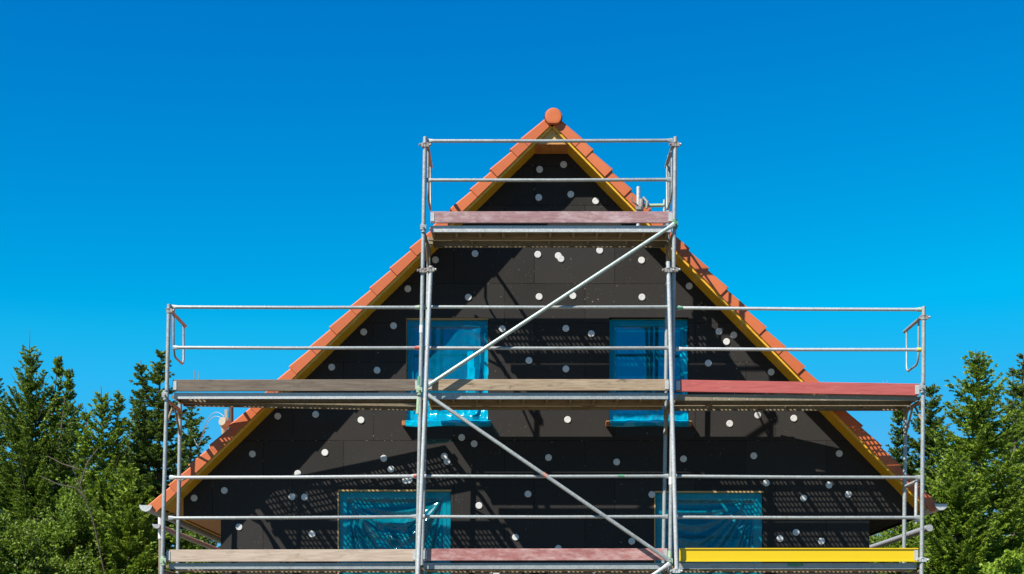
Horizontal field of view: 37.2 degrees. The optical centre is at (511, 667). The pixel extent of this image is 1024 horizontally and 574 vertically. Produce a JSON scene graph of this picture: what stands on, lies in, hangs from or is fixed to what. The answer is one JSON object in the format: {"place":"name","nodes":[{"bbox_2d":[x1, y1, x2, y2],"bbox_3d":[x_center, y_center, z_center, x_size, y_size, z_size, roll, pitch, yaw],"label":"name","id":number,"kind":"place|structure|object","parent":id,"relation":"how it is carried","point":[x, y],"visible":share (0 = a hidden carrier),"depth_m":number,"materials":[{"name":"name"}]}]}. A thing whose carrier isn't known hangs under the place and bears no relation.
{"place":"outdoors","nodes":[
{"label":"outdoors","id":0,"kind":"place"},
{"bbox_2d":[0,0,1023,546],"label":"sky","id":1,"kind":"structure","parent":0,"point":[155,154],"materials":[{"name":"blue"}]},
{"bbox_2d":[139,108,947,573],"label":"house","id":2,"kind":"structure","parent":0,"point":[385,442],"depth_m":19.30,"materials":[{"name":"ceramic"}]},
{"bbox_2d":[152,517,220,573],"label":"side gutter","id":3,"kind":"object","parent":2,"relation":"attached to","point":[187,537],"visible":0.57,"depth_m":22.86,"materials":[{"name":"metal"}]},
{"bbox_2d":[338,490,450,573],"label":"window","id":4,"kind":"structure","parent":2,"relation":"in","point":[400,533],"depth_m":19.34,"materials":[{"name":"blue plastic"}]},
{"bbox_2d":[402,318,490,426],"bbox_3d":[-0.829,-3.735,19.313,1.119,1.409,0.304,0,0,0],"label":"window","id":5,"kind":"structure","parent":2,"relation":"in","point":[443,331],"depth_m":19.38,"materials":[{"name":"blue plastic"}]},
{"bbox_2d":[606,319,691,426],"bbox_3d":[1.728,-3.733,19.313,1.085,1.404,0.304,0,0,0],"label":"window","id":6,"kind":"structure","parent":2,"relation":"in","point":[623,364],"depth_m":19.40,"materials":[{"name":"blue plastic"}]},
{"bbox_2d":[654,491,763,573],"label":"window","id":7,"kind":"structure","parent":2,"relation":"in","point":[692,533],"depth_m":19.34,"materials":[{"name":"blue plastic"}]},
{"bbox_2d":[870,524,932,547],"bbox_3d":[6.034,-0.285,26.500,0.100,3.570,9.000,0,0,0],"label":"side pipe","id":8,"kind":"object","parent":2,"relation":"attached to","point":[916,532],"visible":0.43,"depth_m":23.49,"materials":[{"name":"metal"}]},
{"label":"ground","id":9,"kind":"structure","parent":0,"visible":0},
{"bbox_2d":[0,377,17,514],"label":"conifer tree","id":10,"kind":"object","parent":9,"relation":"on","point":[3,441],"visible":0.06,"depth_m":40.98,"materials":[{"name":"green plant"}]},
{"bbox_2d":[0,331,84,560],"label":"conifer tree","id":11,"kind":"object","parent":9,"relation":"on","point":[33,493],"visible":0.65,"depth_m":37.53,"materials":[{"name":"green plant"}]},
{"bbox_2d":[0,507,95,573],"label":"shrubby tree","id":12,"kind":"object","parent":9,"relation":"on","point":[19,555],"visible":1,"depth_m":30.50,"materials":[{"name":"green plant"}]},
{"bbox_2d":[23,448,114,573],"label":"shrubby tree","id":13,"kind":"object","parent":9,"relation":"on","point":[69,532],"visible":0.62,"depth_m":32.60,"materials":[{"name":"green plant"}]},
{"bbox_2d":[62,403,101,495],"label":"conifer tree","id":14,"kind":"object","parent":9,"relation":"on","point":[80,406],"visible":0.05,"depth_m":43.95,"materials":[{"name":"green plant"}]},
{"bbox_2d":[50,390,156,568],"bbox_3d":[-9.924,-2.574,36.217,4.211,8.159,4.657,0,0,-41],"label":"conifer tree","id":15,"kind":"object","parent":9,"relation":"on","point":[107,469],"visible":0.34,"depth_m":35.80,"materials":[{"name":"green plant"}]},
{"bbox_2d":[76,462,184,573],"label":"conifer tree","id":16,"kind":"object","parent":9,"relation":"on","point":[141,547],"visible":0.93,"depth_m":32.67,"materials":[{"name":"green plant"}]},
{"bbox_2d":[120,401,172,546],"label":"conifer tree","id":17,"kind":"object","parent":9,"relation":"on","point":[131,420],"visible":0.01,"depth_m":42.99,"materials":[{"name":"green plant"}]},
{"bbox_2d":[109,349,220,565],"bbox_3d":[-8.726,-3.114,37.231,4.598,9.292,5.093,0,0,0],"label":"conifer tree","id":18,"kind":"object","parent":9,"relation":"on","point":[148,452],"visible":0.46,"depth_m":36.80,"materials":[{"name":"green plant"}]},
{"bbox_2d":[153,525,220,573],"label":"shrubby tree","id":19,"kind":"object","parent":9,"relation":"on","point":[184,543],"visible":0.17,"depth_m":35.71,"materials":[{"name":"green plant"}]},
{"bbox_2d":[165,406,220,547],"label":"conifer tree","id":20,"kind":"object","parent":9,"relation":"on","point":[189,454],"visible":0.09,"depth_m":41.89,"materials":[{"name":"green plant"}]},
{"bbox_2d":[160,136,930,573],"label":"scaffolding","id":21,"kind":"object","parent":9,"relation":"on","point":[786,396],"visible":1,"depth_m":18.04,"materials":[{"name":"metal"}]},
{"bbox_2d":[631,186,668,236],"bbox_3d":[1.673,-5.553,18.538,0.472,0.611,0.102,0,0,-5],"label":"tube bracket","id":22,"kind":"object","parent":21,"relation":"on","point":[640,205],"visible":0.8,"depth_m":18.53,"materials":[{"name":"metal"}]},
{"bbox_2d":[870,520,933,573],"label":"shrubby tree","id":23,"kind":"object","parent":9,"relation":"on","point":[897,531],"visible":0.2,"depth_m":36.52,"materials":[{"name":"green plant"}]},
{"bbox_2d":[870,384,954,573],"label":"conifer tree","id":24,"kind":"object","parent":9,"relation":"on","point":[912,443],"visible":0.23,"depth_m":39.79,"materials":[{"name":"green plant"}]},
{"bbox_2d":[870,349,1023,573],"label":"conifer tree","id":25,"kind":"object","parent":9,"relation":"on","point":[983,443],"visible":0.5,"depth_m":35.58,"materials":[{"name":"green plant"}]},
{"bbox_2d":[900,448,1015,573],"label":"conifer tree","id":26,"kind":"object","parent":9,"relation":"on","point":[967,553],"visible":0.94,"depth_m":33.61,"materials":[{"name":"green plant"}]},
{"bbox_2d":[978,549,1023,573],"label":"bright shrub","id":27,"kind":"object","parent":9,"relation":"on","point":[1011,561],"visible":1,"depth_m":26.72,"materials":[{"name":"green plant"}]},
{"bbox_2d":[984,368,1023,553],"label":"conifer tree","id":28,"kind":"object","parent":9,"relation":"on","point":[1013,386],"visible":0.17,"depth_m":42.98,"materials":[{"name":"green plant"}]},
{"bbox_2d":[987,353,1023,554],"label":"conifer tree","id":29,"kind":"object","parent":9,"relation":"on","point":[1019,392],"visible":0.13,"depth_m":44.98,"materials":[{"name":"green plant"}]}
]}

